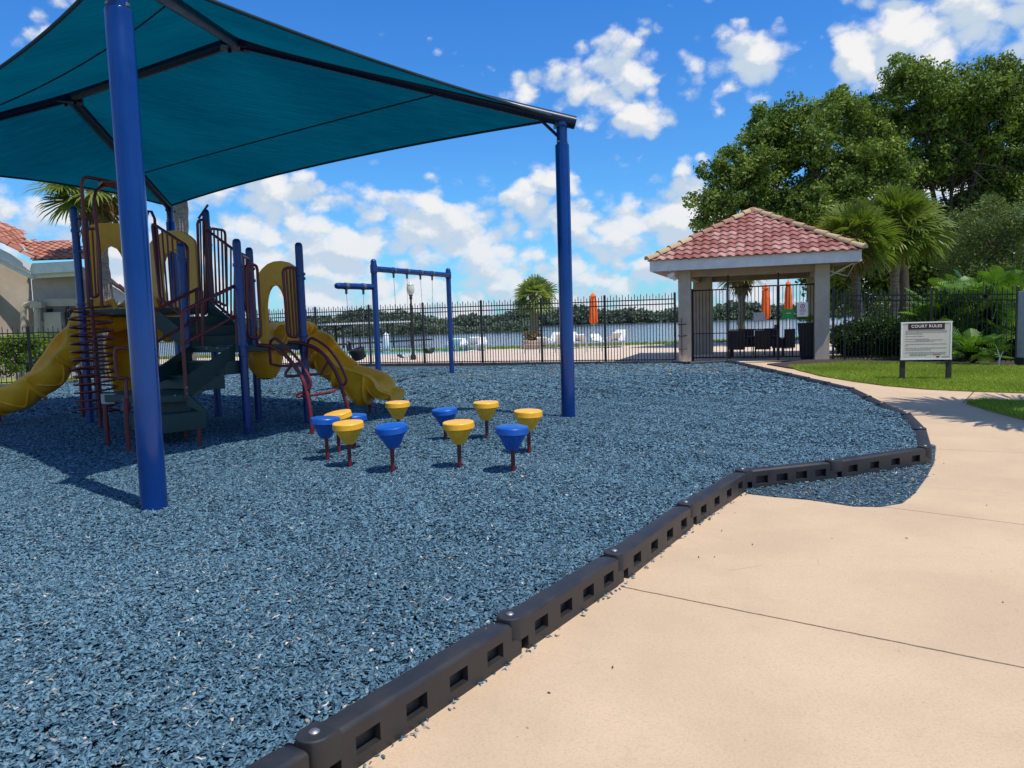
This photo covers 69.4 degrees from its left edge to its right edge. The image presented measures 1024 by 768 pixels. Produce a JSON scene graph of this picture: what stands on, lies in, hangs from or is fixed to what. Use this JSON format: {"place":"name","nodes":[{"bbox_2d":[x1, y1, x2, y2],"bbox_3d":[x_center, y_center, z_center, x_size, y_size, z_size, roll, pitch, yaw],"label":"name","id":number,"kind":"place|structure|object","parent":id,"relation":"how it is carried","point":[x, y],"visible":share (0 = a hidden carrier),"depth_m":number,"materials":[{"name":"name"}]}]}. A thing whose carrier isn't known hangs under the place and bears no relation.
{"place":"outdoors","nodes":[
{"label":"outdoors","id":0,"kind":"place"},
{"bbox_2d":[0,373,92,383],"bbox_3d":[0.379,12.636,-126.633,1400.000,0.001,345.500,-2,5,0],"label":"ground","id":1,"kind":"structure","parent":0,"point":[8,380],"depth_m":28.95,"materials":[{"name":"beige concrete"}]},
{"bbox_2d":[0,333,52,378],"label":"hedge","id":2,"kind":"object","parent":1,"relation":"on","point":[22,355],"visible":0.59,"depth_m":24.83,"materials":[{"name":"green plant"}]},
{"bbox_2d":[0,325,106,383],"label":"iron fence","id":3,"kind":"object","parent":1,"relation":"on","point":[27,333],"visible":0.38,"depth_m":23.70,"materials":[{"name":"black metal"}]},
{"bbox_2d":[0,221,124,380],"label":"house","id":4,"kind":"structure","parent":1,"relation":"on","point":[53,300],"depth_m":30.16,"materials":[{"name":"paint"}]},
{"bbox_2d":[41,308,71,320],"bbox_3d":[-18.507,-2.837,30.271,1.500,0.500,0.100,-2,5,0],"label":"window","id":5,"kind":"structure","parent":4,"relation":"in","point":[60,309],"depth_m":30.21,"materials":[{"name":"grey glass"}]},
{"bbox_2d":[22,182,162,371],"bbox_3d":[-16.373,-5.140,29.729,4.798,9.752,4.908,-2,5,0],"label":"cabbage palm","id":6,"kind":"object","parent":1,"relation":"on","point":[107,207],"visible":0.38,"depth_m":28.77,"materials":[{"name":"green plant"}]},
{"bbox_2d":[401,363,430,365],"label":"border timber","id":7,"kind":"object","parent":1,"relation":"on","point":[415,364],"visible":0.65,"depth_m":28.01,"materials":[{"name":"plastic"}]},
{"bbox_2d":[431,362,462,365],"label":"border timber","id":8,"kind":"object","parent":1,"relation":"on","point":[446,364],"visible":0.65,"depth_m":27.60,"materials":[{"name":"plastic"}]},
{"bbox_2d":[463,362,495,365],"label":"border timber","id":9,"kind":"object","parent":1,"relation":"on","point":[481,364],"visible":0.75,"depth_m":27.11,"materials":[{"name":"plastic"}]},
{"bbox_2d":[496,362,529,365],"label":"border timber","id":10,"kind":"object","parent":1,"relation":"on","point":[511,363],"visible":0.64,"depth_m":26.67,"materials":[{"name":"plastic"}]},
{"bbox_2d":[529,362,559,364],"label":"border timber","id":11,"kind":"object","parent":1,"relation":"on","point":[540,363],"visible":0.21,"depth_m":26.26,"materials":[{"name":"plastic"}]},
{"bbox_2d":[601,361,637,363],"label":"border timber","id":12,"kind":"object","parent":1,"relation":"on","point":[626,362],"visible":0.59,"depth_m":25.29,"materials":[{"name":"plastic"}]},
{"bbox_2d":[638,360,675,363],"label":"border timber","id":13,"kind":"object","parent":1,"relation":"on","point":[643,362],"visible":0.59,"depth_m":24.89,"materials":[{"name":"plastic"}]},
{"bbox_2d":[688,359,729,363],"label":"border timber","id":14,"kind":"object","parent":1,"relation":"on","point":[708,362],"visible":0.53,"depth_m":24.15,"materials":[{"name":"plastic"}]},
{"bbox_2d":[677,471,747,524],"bbox_3d":[1.857,1.040,6.755,0.144,0.272,1.601,2,6,34],"label":"border timber","id":15,"kind":"object","parent":1,"relation":"on","point":[708,501],"visible":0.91,"depth_m":6.62,"materials":[{"name":"plastic"}]},
{"bbox_2d":[735,460,836,488],"bbox_3d":[2.805,0.943,7.559,1.202,0.272,0.144,-3,5,-18],"label":"border timber","id":16,"kind":"object","parent":1,"relation":"on","point":[779,475],"visible":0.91,"depth_m":7.50,"materials":[{"name":"plastic"}]},
{"bbox_2d":[805,378,830,385],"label":"border timber","id":17,"kind":"object","parent":1,"relation":"on","point":[813,380],"visible":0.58,"depth_m":16.47,"materials":[{"name":"plastic"}]},
{"bbox_2d":[825,383,853,388],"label":"border timber","id":18,"kind":"object","parent":1,"relation":"on","point":[834,385],"visible":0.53,"depth_m":15.28,"materials":[{"name":"plastic"}]},
{"bbox_2d":[848,388,871,398],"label":"border timber","id":19,"kind":"object","parent":1,"relation":"on","point":[857,392],"visible":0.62,"depth_m":13.90,"materials":[{"name":"plastic"}]},
{"bbox_2d":[864,397,885,405],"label":"border timber","id":20,"kind":"object","parent":1,"relation":"on","point":[874,401],"visible":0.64,"depth_m":12.68,"materials":[{"name":"plastic"}]},
{"bbox_2d":[878,404,911,417],"bbox_3d":[5.995,0.498,11.629,0.144,0.272,1.409,-1,5,12],"label":"border timber","id":21,"kind":"object","parent":1,"relation":"on","point":[891,408],"visible":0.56,"depth_m":11.56,"materials":[{"name":"plastic"}]},
{"bbox_2d":[902,414,926,430],"bbox_3d":[5.576,0.625,10.291,0.144,0.272,1.624,0,5,22],"label":"border timber","id":22,"kind":"object","parent":1,"relation":"on","point":[914,423],"visible":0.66,"depth_m":10.16,"materials":[{"name":"plastic"}]},
{"bbox_2d":[914,429,931,458],"bbox_3d":[4.968,0.758,8.957,0.144,0.272,1.530,1,6,27],"label":"border timber","id":23,"kind":"object","parent":1,"relation":"on","point":[922,438],"visible":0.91,"depth_m":8.69,"materials":[{"name":"plastic"}]},
{"bbox_2d":[343,349,471,355],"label":"pool water","id":24,"kind":"structure","parent":0,"point":[384,353],"depth_m":41.34,"materials":[{"name":"teal liquid"}]},
{"bbox_2d":[0,365,911,767],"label":"playground surface","id":25,"kind":"object","parent":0,"point":[46,729],"visible":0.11,"depth_m":5.63,"materials":[{"name":"blue rubber"}]},
{"bbox_2d":[174,201,196,359],"bbox_3d":[-12.740,-5.112,28.617,3.135,9.675,2.993,-2,5,0],"label":"cabbage palm","id":26,"kind":"object","parent":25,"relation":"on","point":[181,221],"depth_m":28.32,"materials":[{"name":"brown plant"}]},
{"bbox_2d":[0,175,404,450],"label":"climbing frame","id":27,"kind":"object","parent":25,"relation":"on","point":[185,379],"visible":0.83,"depth_m":12.30,"materials":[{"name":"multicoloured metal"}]},
{"bbox_2d":[0,0,576,511],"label":"shade canopy","id":28,"kind":"object","parent":25,"relation":"on","point":[168,104],"visible":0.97,"depth_m":11.80,"materials":[{"name":"teal fabric"}]},
{"bbox_2d":[0,538,626,767],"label":"rubber mulch","id":29,"kind":"object","parent":25,"relation":"on","point":[26,678],"visible":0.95,"depth_m":3.85,"materials":[{"name":"blue rubber"}]},
{"bbox_2d":[324,409,351,453],"bbox_3d":[-2.177,0.620,9.302,0.352,0.584,0.352,-2,5,0],"label":"stepping pod","id":30,"kind":"object","parent":25,"relation":"on","point":[344,414],"visible":0.43,"depth_m":9.23,"materials":[{"name":"yellow plastic"}]},
{"bbox_2d":[350,413,366,448],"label":"stepping pod","id":31,"kind":"object","parent":25,"relation":"on","point":[361,416],"visible":0.22,"depth_m":9.44,"materials":[{"name":"blue plastic"}]},
{"bbox_2d":[334,259,453,372],"bbox_3d":[-2.877,-1.648,20.132,0.424,3.313,5.901,0,5,22],"label":"swing frame","id":32,"kind":"object","parent":25,"relation":"on","point":[375,269],"visible":0.98,"depth_m":18.58,"materials":[{"name":"blue metal"}]},
{"bbox_2d":[346,294,365,360],"bbox_3d":[-3.784,-1.372,17.940,0.445,1.625,0.609,-2,5,0],"label":"bucket swing","id":33,"kind":"object","parent":32,"relation":"hanging from","point":[358,354],"visible":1,"depth_m":17.78,"materials":[{"name":"black rubber"}]},
{"bbox_2d":[394,283,410,357],"bbox_3d":[-2.945,-1.769,19.840,0.140,2.148,0.759,0,5,20],"label":"belt swing","id":34,"kind":"object","parent":32,"relation":"hanging from","point":[405,356],"visible":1,"depth_m":19.84,"materials":[{"name":"grey metal"}]},
{"bbox_2d":[420,280,434,353],"bbox_3d":[-2.423,-1.941,21.310,0.140,2.127,0.771,0,5,20],"label":"belt swing","id":35,"kind":"object","parent":32,"relation":"hanging from","point":[426,351],"visible":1,"depth_m":21.38,"materials":[{"name":"black rubber"}]},
{"bbox_2d":[385,400,409,421],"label":"stepping pod","id":36,"kind":"object","parent":25,"relation":"on","point":[397,409],"visible":0.97,"depth_m":10.43,"materials":[{"name":"yellow plastic"}]},
{"bbox_2d":[1,362,847,416],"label":"rubber mulch","id":37,"kind":"object","parent":25,"relation":"on","point":[59,400],"visible":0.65,"depth_m":18.00,"materials":[{"name":"blue rubber"}]},
{"bbox_2d":[432,407,457,439],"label":"stepping pod","id":38,"kind":"object","parent":25,"relation":"on","point":[441,415],"visible":0.71,"depth_m":9.92,"materials":[{"name":"blue plastic"}]},
{"bbox_2d":[0,390,916,471],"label":"rubber mulch","id":39,"kind":"object","parent":25,"relation":"on","point":[71,426],"visible":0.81,"depth_m":10.63,"materials":[{"name":"blue rubber"}]},
{"bbox_2d":[310,416,339,460],"bbox_3d":[-2.220,0.670,8.843,0.352,0.566,0.352,-2,5,0],"label":"stepping pod","id":40,"kind":"object","parent":39,"relation":"on","point":[322,425],"visible":0.91,"depth_m":8.73,"materials":[{"name":"blue plastic"}]},
{"bbox_2d":[0,442,917,558],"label":"rubber mulch","id":41,"kind":"object","parent":25,"relation":"on","point":[107,506],"visible":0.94,"depth_m":6.72,"materials":[{"name":"blue rubber"}]},
{"bbox_2d":[332,419,363,466],"bbox_3d":[-1.837,0.700,8.347,0.352,0.569,0.351,-2,5,0],"label":"stepping pod","id":42,"kind":"object","parent":41,"relation":"on","point":[348,432],"visible":0.98,"depth_m":8.25,"materials":[{"name":"yellow plastic"}]},
{"bbox_2d":[375,422,407,473],"bbox_3d":[-1.289,0.712,7.978,0.352,0.576,0.352,-2,5,0],"label":"stepping pod","id":43,"kind":"object","parent":41,"relation":"on","point":[391,435],"visible":1,"depth_m":7.88,"materials":[{"name":"blue plastic"}]},
{"bbox_2d":[442,419,474,468],"bbox_3d":[-0.579,0.683,8.112,0.352,0.567,0.352,-2,5,0],"label":"stepping pod","id":44,"kind":"object","parent":41,"relation":"on","point":[458,431],"visible":0.98,"depth_m":8.01,"materials":[{"name":"yellow plastic"}]},
{"bbox_2d":[473,400,498,440],"bbox_3d":[-0.345,0.514,10.014,0.352,0.565,0.352,-2,5,0],"label":"stepping pod","id":45,"kind":"object","parent":25,"relation":"on","point":[485,409],"visible":0.97,"depth_m":9.91,"materials":[{"name":"yellow plastic"}]},
{"bbox_2d":[495,424,528,474],"bbox_3d":[0.006,0.706,7.760,0.352,0.546,0.352,-2,5,0],"label":"stepping pod","id":46,"kind":"object","parent":25,"relation":"on","point":[511,436],"visible":0.98,"depth_m":7.65,"materials":[{"name":"blue plastic"}]},
{"bbox_2d":[513,408,542,452],"bbox_3d":[0.199,0.590,8.928,0.352,0.566,0.352,-2,5,0],"label":"stepping pod","id":47,"kind":"object","parent":25,"relation":"on","point":[529,417],"visible":0.74,"depth_m":8.81,"materials":[{"name":"yellow plastic"}]},
{"bbox_2d":[160,336,798,358],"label":"lake edge lawn","id":48,"kind":"structure","parent":0,"point":[548,347],"depth_m":42.87,"materials":[{"name":"green plant"}]},
{"bbox_2d":[512,273,558,335],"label":"cabbage palm","id":49,"kind":"object","parent":48,"relation":"on","point":[531,287],"visible":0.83,"depth_m":45.24,"materials":[{"name":"green plant"}]},
{"bbox_2d":[717,280,766,330],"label":"cabbage palm","id":50,"kind":"object","parent":48,"relation":"on","point":[743,292],"visible":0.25,"depth_m":46.62,"materials":[{"name":"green plant"}]},
{"bbox_2d":[160,339,839,363],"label":"pool deck","id":51,"kind":"structure","parent":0,"point":[667,351],"depth_m":32.55,"materials":[{"name":"beige concrete"}]},
{"bbox_2d":[407,281,415,359],"bbox_3d":[-4.455,-2.835,32.867,0.350,3.493,0.345,-2,5,0],"label":"lamp post","id":52,"kind":"object","parent":51,"relation":"on","point":[410,288],"visible":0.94,"depth_m":32.78,"materials":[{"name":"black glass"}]},
{"bbox_2d":[343,348,484,356],"bbox_3d":[-6.431,-2.033,44.411,9.242,0.060,13.286,-2,5,-8],"label":"pool coping","id":53,"kind":"object","parent":51,"relation":"on","point":[421,353],"visible":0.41,"depth_m":38.50,"materials":[{"name":"white concrete"}]},
{"bbox_2d":[158,292,676,364],"bbox_3d":[-5.309,-1.917,28.873,23.113,2.400,0.103,0,5,20],"label":"iron fence","id":54,"kind":"object","parent":51,"relation":"on","point":[315,316],"visible":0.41,"depth_m":27.20,"materials":[{"name":"black metal"}]},
{"bbox_2d":[523,329,543,348],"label":"planter","id":55,"kind":"object","parent":51,"relation":"on","point":[528,338],"visible":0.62,"depth_m":41.52,"materials":[{"name":"beige stone"}]},
{"bbox_2d":[524,342,601,353],"bbox_3d":[2.451,-1.732,35.488,3.741,0.436,0.040,-2,5,0],"label":"deck rail","id":56,"kind":"object","parent":51,"relation":"on","point":[559,348],"visible":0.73,"depth_m":35.47,"materials":[{"name":"grey metal"}]},
{"bbox_2d":[589,292,597,346],"bbox_3d":[4.393,-3.459,39.862,0.560,3.011,0.551,-2,5,0],"label":"parasol","id":57,"kind":"object","parent":51,"relation":"on","point":[593,316],"visible":0.71,"depth_m":39.68,"materials":[{"name":"orange fabric"}]},
{"bbox_2d":[600,332,621,346],"bbox_3d":[5.316,-2.399,40.013,0.650,0.820,1.700,-3,5,-19],"label":"sun lounger","id":58,"kind":"object","parent":51,"relation":"on","point":[616,335],"visible":0.62,"depth_m":39.43,"materials":[{"name":"white plastic"}]},
{"bbox_2d":[612,329,625,346],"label":"sun lounger","id":59,"kind":"object","parent":51,"relation":"on","point":[622,337],"visible":0.66,"depth_m":40.63,"materials":[{"name":"white plastic"}]},
{"bbox_2d":[729,331,746,358],"bbox_3d":[8.085,-1.419,26.573,0.670,1.000,0.610,0,5,19],"label":"wicker chair","id":60,"kind":"object","parent":51,"relation":"on","point":[736,340],"visible":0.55,"depth_m":26.28,"materials":[{"name":"black wicker"}]},
{"bbox_2d":[739,330,754,354],"bbox_3d":[9.078,-1.624,28.613,0.670,1.000,0.610,0,5,19],"label":"wicker chair","id":61,"kind":"object","parent":51,"relation":"on","point":[749,339],"visible":0.3,"depth_m":28.75,"materials":[{"name":"black wicker"}]},
{"bbox_2d":[644,207,867,361],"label":"pavilion","id":62,"kind":"structure","parent":51,"relation":"on","point":[752,243],"depth_m":25.02,"materials":[{"name":"tile"}]},
{"bbox_2d":[692,273,814,360],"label":"iron gate","id":63,"kind":"structure","parent":62,"relation":"attached to","point":[777,328],"depth_m":25.07,"materials":[{"name":"black metal"}]},
{"bbox_2d":[754,312,764,320],"bbox_3d":[8.334,-2.280,24.943,0.359,0.269,0.012,0,5,19],"label":"gate sign","id":64,"kind":"object","parent":63,"relation":"attached to","point":[759,315],"visible":1,"depth_m":24.93,"materials":[{"name":"grey metal"}]},
{"bbox_2d":[782,309,793,318],"bbox_3d":[9.194,-2.333,24.639,0.384,0.319,0.017,0,5,19],"label":"gate sign","id":65,"kind":"object","parent":63,"relation":"attached to","point":[787,313],"visible":1,"depth_m":24.64,"materials":[{"name":"green plastic"}]},
{"bbox_2d":[797,302,807,316],"bbox_3d":[9.613,-2.468,24.480,0.346,0.475,0.020,0,5,19],"label":"gate sign","id":66,"kind":"object","parent":63,"relation":"attached to","point":[802,309],"visible":1,"depth_m":24.48,"materials":[{"name":"white plastic"}]},
{"bbox_2d":[753,330,772,358],"bbox_3d":[8.903,-1.418,26.274,0.670,1.000,0.610,0,5,19],"label":"wicker chair","id":67,"kind":"object","parent":51,"relation":"on","point":[765,342],"visible":0.74,"depth_m":25.98,"materials":[{"name":"black wicker"}]},
{"bbox_2d":[761,283,771,346],"bbox_3d":[11.970,-3.252,34.880,0.560,2.999,0.551,-2,5,0],"label":"parasol","id":68,"kind":"object","parent":51,"relation":"on","point":[767,302],"visible":0.49,"depth_m":34.68,"materials":[{"name":"orange fabric"}]},
{"bbox_2d":[772,329,794,355],"bbox_3d":[9.864,-1.498,26.875,0.670,1.000,0.610,-5,6,-32],"label":"wicker chair","id":69,"kind":"object","parent":51,"relation":"on","point":[786,340],"visible":0.56,"depth_m":26.60,"materials":[{"name":"black wicker"}]},
{"bbox_2d":[784,279,791,348],"bbox_3d":[12.282,-3.120,32.885,0.560,3.057,0.551,-2,5,0],"label":"parasol","id":70,"kind":"object","parent":51,"relation":"on","point":[788,282],"visible":0.49,"depth_m":32.72,"materials":[{"name":"orange fabric"}]},
{"bbox_2d":[797,315,813,358],"bbox_3d":[10.024,-1.636,25.184,0.632,1.554,0.598,0,5,19],"label":"planter","id":71,"kind":"object","parent":51,"relation":"on","point":[809,341],"visible":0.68,"depth_m":24.97,"materials":[{"name":"plastic"}]},
{"bbox_2d":[0,0,1023,321],"label":"sky","id":72,"kind":"structure","parent":0,"point":[653,88],"materials":[{"name":"blue"}]},
{"bbox_2d":[158,314,1010,356],"bbox_3d":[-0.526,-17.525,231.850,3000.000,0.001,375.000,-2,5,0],"label":"lake","id":73,"kind":"structure","parent":0,"point":[633,332],"depth_m":118.25,"materials":[{"name":"blue liquid"}]},
{"bbox_2d":[159,330,548,342],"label":"reed bank","id":74,"kind":"structure","parent":73,"relation":"on","point":[404,334],"depth_m":149.47,"materials":[{"name":"green plant"}]},
{"bbox_2d":[246,317,529,336],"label":"reeds","id":75,"kind":"object","parent":74,"relation":"on","point":[445,330],"visible":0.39,"depth_m":151.70,"materials":[{"name":"green plant"}]},
{"bbox_2d":[317,321,432,347],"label":"boat dock","id":76,"kind":"object","parent":73,"relation":"on","point":[359,333],"visible":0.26,"depth_m":77.51,"materials":[{"name":"grey wood"}]},
{"bbox_2d":[359,360,1023,767],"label":"concrete walk","id":77,"kind":"structure","parent":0,"point":[771,632],"depth_m":3.86,"materials":[{"name":"beige concrete"}]},
{"bbox_2d":[245,743,308,767],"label":"border timber","id":78,"kind":"object","parent":77,"relation":"on","point":[289,755],"visible":0.88,"depth_m":2.68,"materials":[{"name":"plastic"}]},
{"bbox_2d":[295,620,521,767],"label":"border timber","id":79,"kind":"object","parent":77,"relation":"on","point":[362,731],"visible":0.91,"depth_m":3.18,"materials":[{"name":"plastic"}]},
{"bbox_2d":[496,555,623,648],"bbox_3d":[0.326,1.288,4.407,0.144,0.272,1.330,2,6,34],"label":"border timber","id":80,"kind":"object","parent":77,"relation":"on","point":[537,618],"visible":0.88,"depth_m":4.26,"materials":[{"name":"plastic"}]},
{"bbox_2d":[363,464,928,767],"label":"stray mulch","id":81,"kind":"object","parent":77,"relation":"on","point":[453,702],"visible":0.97,"depth_m":3.96,"materials":[{"name":"blue rubber"}]},
{"bbox_2d":[603,505,693,578],"bbox_3d":[1.053,1.170,5.524,0.144,0.272,1.551,1,6,32],"label":"border timber","id":82,"kind":"object","parent":77,"relation":"on","point":[637,551],"visible":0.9,"depth_m":5.37,"materials":[{"name":"plastic"}]},
{"bbox_2d":[745,444,936,506],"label":"spilled mulch","id":83,"kind":"object","parent":77,"relation":"on","point":[823,484],"visible":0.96,"depth_m":7.26,"materials":[{"name":"blue rubber"}]},
{"bbox_2d":[825,447,930,477],"bbox_3d":[3.985,0.866,8.034,1.559,0.272,0.144,-4,5,-25],"label":"border timber","id":84,"kind":"object","parent":77,"relation":"on","point":[852,466],"visible":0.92,"depth_m":7.95,"materials":[{"name":"plastic"}]},
{"bbox_2d":[543,315,874,325],"bbox_3d":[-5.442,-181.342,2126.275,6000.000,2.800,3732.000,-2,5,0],"label":"shore","id":85,"kind":"structure","parent":0,"point":[654,322],"depth_m":269.88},
{"bbox_2d":[200,300,887,330],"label":"wood","id":86,"kind":"object","parent":85,"relation":"on","point":[648,316],"visible":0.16,"depth_m":269.90,"materials":[{"name":"green plant"}]},
{"bbox_2d":[767,356,1014,368],"bbox_3d":[12.843,-0.704,22.806,7.992,0.117,10.442,2,6,38],"label":"planting bed","id":87,"kind":"object","parent":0,"point":[816,361],"visible":0.23,"depth_m":22.65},
{"bbox_2d":[830,318,872,355],"bbox_3d":[11.547,-1.410,24.916,1.884,1.657,1.578,-2,5,0],"label":"shrub","id":88,"kind":"object","parent":87,"relation":"on","point":[842,339],"visible":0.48,"depth_m":24.67,"materials":[{"name":"green plant"}]},
{"bbox_2d":[849,313,893,356],"bbox_3d":[12.077,-1.463,24.588,1.949,1.776,1.589,-2,5,0],"label":"shrub","id":89,"kind":"object","parent":87,"relation":"on","point":[873,333],"visible":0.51,"depth_m":24.20,"materials":[{"name":"green plant"}]},
{"bbox_2d":[870,314,910,356],"bbox_3d":[12.626,-1.427,24.264,1.642,1.731,1.688,2,6,36],"label":"shrub","id":90,"kind":"object","parent":87,"relation":"on","point":[890,338],"visible":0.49,"depth_m":23.88,"materials":[{"name":"green plant"}]},
{"bbox_2d":[832,285,1019,362],"bbox_3d":[12.194,-1.863,22.253,0.113,2.402,5.219,-6,7,-42],"label":"iron fence","id":91,"kind":"object","parent":87,"relation":"on","point":[931,300],"visible":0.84,"depth_m":22.40,"materials":[{"name":"black metal"}]},
{"bbox_2d":[897,286,982,345],"bbox_3d":[12.905,-1.859,22.557,2.439,2.219,2.627,-2,5,0],"label":"philodendron","id":92,"kind":"object","parent":87,"relation":"on","point":[911,314],"visible":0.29,"depth_m":22.23,"materials":[{"name":"green plant"}]},
{"bbox_2d":[928,265,1023,355],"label":"philodendron","id":93,"kind":"object","parent":87,"relation":"on","point":[1012,278],"visible":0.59,"depth_m":21.60,"materials":[{"name":"green plant"}]},
{"bbox_2d":[952,326,1013,363],"bbox_3d":[12.656,-1.080,20.391,1.741,1.083,1.817,-3,5,-20],"label":"philodendron","id":94,"kind":"object","parent":87,"relation":"on","point":[971,351],"visible":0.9,"depth_m":20.24,"materials":[{"name":"green plant"}]},
{"bbox_2d":[982,327,1014,358],"bbox_3d":[14.693,-1.104,22.020,1.808,1.457,1.629,-2,5,0],"label":"shrub","id":95,"kind":"object","parent":87,"relation":"on","point":[1008,343],"visible":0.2,"depth_m":21.63,"materials":[{"name":"green plant"}]},
{"bbox_2d":[1015,291,1023,365],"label":"utility cabinet","id":96,"kind":"object","parent":87,"relation":"on","point":[1019,359],"visible":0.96,"depth_m":19.39,"materials":[{"name":"grey metal"}]},
{"bbox_2d":[788,360,1023,393],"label":"lawn","id":97,"kind":"structure","parent":0,"point":[973,390],"depth_m":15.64,"materials":[{"name":"green plant"}]},
{"bbox_2d":[899,321,952,378],"bbox_3d":[9.457,-0.703,16.913,1.055,1.441,0.130,0,5,17],"label":"rules sign","id":98,"kind":"object","parent":97,"relation":"on","point":[932,340],"visible":1,"depth_m":16.84,"materials":[{"name":"white wood"}]},
{"bbox_2d":[966,396,1023,419],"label":"lawn","id":99,"kind":"structure","parent":0,"point":[1005,414],"depth_m":12.08,"materials":[{"name":"green plant"}]},
{"label":"lawn","id":100,"kind":"structure","parent":0,"visible":0},
{"bbox_2d":[681,83,928,321],"bbox_3d":[14.622,-8.437,37.174,12.813,13.473,7.133,-4,5,-21],"label":"oak tree","id":101,"kind":"object","parent":100,"relation":"on","point":[778,143],"visible":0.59,"depth_m":35.85,"materials":[{"name":"green plant"}]},
{"bbox_2d":[813,199,906,321],"bbox_3d":[11.753,-3.521,25.423,3.221,5.572,3.144,-2,5,0],"label":"cabbage palm","id":102,"kind":"object","parent":100,"relation":"on","point":[857,220],"visible":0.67,"depth_m":24.91,"materials":[{"name":"green plant"}]},
{"bbox_2d":[860,182,957,319],"bbox_3d":[14.274,-4.184,27.300,4.039,6.435,3.976,-2,5,0],"label":"cabbage palm","id":103,"kind":"object","parent":100,"relation":"on","point":[924,225],"visible":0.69,"depth_m":26.35,"materials":[{"name":"green plant"}]},
{"bbox_2d":[795,197,1023,319],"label":"oak tree","id":104,"kind":"object","parent":100,"relation":"on","point":[920,274],"visible":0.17,"depth_m":41.14,"materials":[{"name":"green plant"}]},
{"bbox_2d":[838,49,1023,316],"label":"oak tree","id":105,"kind":"object","parent":100,"relation":"on","point":[959,140],"visible":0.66,"depth_m":38.18,"materials":[{"name":"green plant"}]},
{"bbox_2d":[929,186,1023,297],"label":"olive tree","id":106,"kind":"object","parent":100,"relation":"on","point":[1009,221],"visible":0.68,"depth_m":29.32,"materials":[{"name":"green plant"}]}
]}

